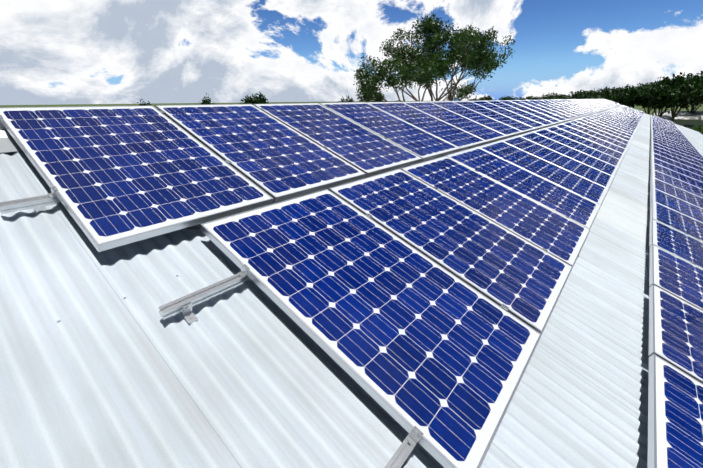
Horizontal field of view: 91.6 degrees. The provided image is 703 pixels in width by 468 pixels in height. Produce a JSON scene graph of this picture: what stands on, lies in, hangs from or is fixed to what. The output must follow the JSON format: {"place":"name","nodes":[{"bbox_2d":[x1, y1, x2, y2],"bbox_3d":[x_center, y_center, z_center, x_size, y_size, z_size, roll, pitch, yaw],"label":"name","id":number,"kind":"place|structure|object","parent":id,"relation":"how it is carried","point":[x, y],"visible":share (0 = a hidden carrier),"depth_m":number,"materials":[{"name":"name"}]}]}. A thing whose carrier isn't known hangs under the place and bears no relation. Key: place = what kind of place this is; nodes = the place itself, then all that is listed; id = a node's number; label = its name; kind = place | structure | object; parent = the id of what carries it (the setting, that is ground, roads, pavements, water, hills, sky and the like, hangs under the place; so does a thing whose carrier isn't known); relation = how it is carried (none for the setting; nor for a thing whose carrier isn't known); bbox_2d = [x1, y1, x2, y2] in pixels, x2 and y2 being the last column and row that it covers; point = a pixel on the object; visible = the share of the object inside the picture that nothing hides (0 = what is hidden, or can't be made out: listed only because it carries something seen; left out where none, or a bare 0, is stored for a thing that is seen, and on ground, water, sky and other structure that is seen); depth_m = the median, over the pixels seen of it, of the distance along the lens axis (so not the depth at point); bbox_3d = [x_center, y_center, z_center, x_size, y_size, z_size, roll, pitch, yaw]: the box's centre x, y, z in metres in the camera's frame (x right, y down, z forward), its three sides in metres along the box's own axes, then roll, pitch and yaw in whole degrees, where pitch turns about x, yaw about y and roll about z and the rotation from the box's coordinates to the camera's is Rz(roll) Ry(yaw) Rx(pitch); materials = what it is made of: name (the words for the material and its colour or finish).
{"place":"outdoors","nodes":[
{"label":"outdoors","id":0,"kind":"place"},
{"bbox_2d":[0,101,702,114],"bbox_3d":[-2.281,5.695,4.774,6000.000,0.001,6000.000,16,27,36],"label":"ground","id":1,"kind":"structure","parent":0,"point":[639,108],"depth_m":1170.62,"materials":[{"name":"green plant"}]},
{"bbox_2d":[137,99,150,105],"bbox_3d":[-16.963,-7.891,29.722,2.267,7.462,2.333,0,21,2],"label":"tree","id":2,"kind":"object","parent":1,"relation":"on","point":[144,104],"depth_m":28.42,"materials":[{"name":"green plant"}]},
{"bbox_2d":[200,93,214,104],"bbox_3d":[-12.830,-8.800,31.473,1.395,7.810,1.705,0,21,1],"label":"tree","id":3,"kind":"object","parent":1,"relation":"on","point":[204,101],"visible":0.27,"depth_m":30.11,"materials":[{"name":"green plant"}]},
{"bbox_2d":[240,92,268,103],"bbox_3d":[-8.832,-9.384,32.744,2.590,7.912,3.185,-2,21,-5],"label":"tree","id":4,"kind":"object","parent":1,"relation":"on","point":[254,99],"visible":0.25,"depth_m":30.87,"materials":[{"name":"green plant"}]},
{"bbox_2d":[338,95,353,102],"bbox_3d":[-0.582,-9.727,33.785,1.973,7.666,2.166,-16,26,-35],"label":"tree","id":5,"kind":"object","parent":1,"relation":"on","point":[347,100],"visible":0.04,"depth_m":32.42,"materials":[{"name":"green plant"}]},
{"bbox_2d":[353,12,514,101],"bbox_3d":[6.445,-11.506,30.253,12.774,13.403,13.228,-3,21,-7],"label":"tree","id":6,"kind":"object","parent":1,"relation":"on","point":[430,65],"visible":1,"depth_m":26.35,"materials":[{"name":"green plant"}]},
{"bbox_2d":[471,95,487,100],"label":"tree","id":7,"kind":"object","parent":1,"relation":"on","point":[481,98],"visible":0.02,"depth_m":85.81,"materials":[{"name":"green plant"}]},
{"bbox_2d":[509,97,527,99],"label":"tree","id":8,"kind":"object","parent":1,"relation":"on","point":[520,98],"visible":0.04,"depth_m":74.62,"materials":[{"name":"green plant"}]},
{"bbox_2d":[527,94,548,99],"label":"tree","id":9,"kind":"object","parent":1,"relation":"on","point":[539,98],"visible":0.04,"depth_m":82.97,"materials":[{"name":"green plant"}]},
{"bbox_2d":[542,92,565,99],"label":"tree","id":10,"kind":"object","parent":1,"relation":"on","point":[552,96],"visible":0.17,"depth_m":87.23,"materials":[{"name":"green plant"}]},
{"bbox_2d":[546,93,571,99],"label":"tree","id":11,"kind":"object","parent":1,"relation":"on","point":[558,97],"visible":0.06,"depth_m":71.57,"materials":[{"name":"green plant"}]},
{"bbox_2d":[566,89,597,98],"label":"tree","id":12,"kind":"object","parent":1,"relation":"on","point":[577,95],"visible":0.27,"depth_m":69.17,"materials":[{"name":"green plant"}]},
{"bbox_2d":[591,88,606,98],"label":"tree","id":13,"kind":"object","parent":1,"relation":"on","point":[596,93],"visible":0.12,"depth_m":74.59,"materials":[{"name":"green plant"}]},
{"bbox_2d":[596,84,639,107],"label":"tree","id":14,"kind":"object","parent":1,"relation":"on","point":[613,95],"visible":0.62,"depth_m":68.99,"materials":[{"name":"green plant"}]},
{"bbox_2d":[612,87,646,108],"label":"tree","id":15,"kind":"object","parent":1,"relation":"on","point":[631,104],"visible":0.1,"depth_m":73.15,"materials":[{"name":"green plant"}]},
{"bbox_2d":[630,80,657,114],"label":"tree","id":16,"kind":"object","parent":1,"relation":"on","point":[644,99],"visible":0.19,"depth_m":71.16,"materials":[{"name":"green plant"}]},
{"bbox_2d":[638,76,694,117],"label":"tree","id":17,"kind":"object","parent":1,"relation":"on","point":[663,94],"visible":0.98,"depth_m":61.29,"materials":[{"name":"green plant"}]},
{"bbox_2d":[650,72,702,121],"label":"tree","id":18,"kind":"object","parent":1,"relation":"on","point":[695,90],"visible":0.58,"depth_m":60.41,"materials":[{"name":"green plant"}]},
{"bbox_2d":[654,111,702,129],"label":"building","id":19,"kind":"structure","parent":1,"relation":"on","point":[686,119],"depth_m":64.56,"materials":[{"name":"grey"}]},
{"bbox_2d":[683,71,702,112],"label":"tree","id":20,"kind":"object","parent":1,"relation":"on","point":[700,101],"visible":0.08,"depth_m":64.18,"materials":[{"name":"green plant"}]},
{"bbox_2d":[691,125,702,133],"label":"hedge shrub","id":21,"kind":"object","parent":1,"relation":"on","point":[699,129],"visible":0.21,"depth_m":37.99,"materials":[{"name":"green plant"}]},
{"bbox_2d":[0,0,702,104],"label":"sky","id":22,"kind":"structure","parent":0,"point":[53,52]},
{"bbox_2d":[599,87,622,92],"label":"tree","id":23,"kind":"object","parent":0,"point":[606,90],"visible":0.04,"depth_m":80.73,"materials":[{"name":"green plant"}]},
{"bbox_2d":[628,82,649,89],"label":"tree","id":24,"kind":"object","parent":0,"point":[640,85],"visible":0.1,"depth_m":101.74,"materials":[{"name":"green plant"}]},
{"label":"shed walls","id":25,"kind":"object","parent":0,"visible":0},
{"bbox_2d":[0,113,702,467],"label":"roof slope","id":26,"kind":"structure","parent":25,"relation":"on","point":[103,373],"depth_m":1.42,"materials":[{"name":"white metal"}]},
{"bbox_2d":[0,130,21,152],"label":"mounting rail","id":27,"kind":"object","parent":26,"relation":"on","point":[8,143],"depth_m":2.13,"materials":[{"name":"silver metal"}]},
{"bbox_2d":[0,195,60,213],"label":"row rail","id":28,"kind":"object","parent":26,"relation":"on","point":[24,204],"visible":0.08,"depth_m":1.69,"materials":[{"name":"silver metal"}]},
{"bbox_2d":[34,206,46,212],"bbox_3d":[-1.610,-0.162,1.750,0.095,0.058,0.040,36,37,25],"label":"bracket","id":29,"kind":"object","parent":28,"relation":"attached to","point":[40,209],"visible":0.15,"depth_m":1.74,"materials":[{"name":"silver metal"}]},
{"bbox_2d":[47,186,57,197],"bbox_3d":[-1.531,-0.218,1.751,0.038,0.054,0.040,36,37,26],"label":"panel clamp","id":30,"kind":"object","parent":28,"relation":"on","point":[53,193],"visible":1,"depth_m":1.75,"materials":[{"name":"silver metal"}]},
{"bbox_2d":[180,303,197,323],"bbox_3d":[-0.702,0.326,1.466,0.095,0.058,0.040,36,37,25],"label":"bracket","id":31,"kind":"object","parent":26,"relation":"on","point":[188,314],"visible":0.9,"depth_m":1.46,"materials":[{"name":"silver metal"}]},
{"bbox_2d":[158,273,250,319],"bbox_3d":[12.165,-5.545,16.157,0.040,0.040,40.980,36,37,25],"label":"row rail","id":32,"kind":"object","parent":26,"relation":"on","point":[170,309],"visible":0.33,"depth_m":1.51,"materials":[{"name":"silver metal"}]},
{"bbox_2d":[238,264,249,277],"bbox_3d":[-0.520,0.177,1.653,0.038,0.054,0.040,36,37,25],"label":"panel clamp","id":33,"kind":"object","parent":32,"relation":"attached to","point":[243,273],"visible":0.98,"depth_m":1.65,"materials":[{"name":"silver metal"}]},
{"bbox_2d":[0,99,702,467],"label":"solar panels","id":34,"kind":"object","parent":26,"relation":"on","point":[398,299],"visible":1,"depth_m":2.27,"materials":[{"name":"blue glass"}]},
{"bbox_2d":[23,127,686,467],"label":"roof screws","id":35,"kind":"object","parent":26,"relation":"on","point":[124,297],"visible":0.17,"depth_m":1.46,"materials":[{"name":"grey metal"}]},
{"bbox_2d":[384,434,417,467],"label":"row rail","id":36,"kind":"object","parent":26,"relation":"attached to","point":[401,454],"depth_m":1.18,"materials":[{"name":"silver metal"}]},
{"bbox_2d":[406,426,423,446],"bbox_3d":[0.225,0.718,1.215,0.038,0.054,0.040,36,37,25],"label":"panel clamp","id":37,"kind":"object","parent":36,"relation":"attached to","point":[414,436],"visible":1,"depth_m":1.21,"materials":[{"name":"silver metal"}]}
]}

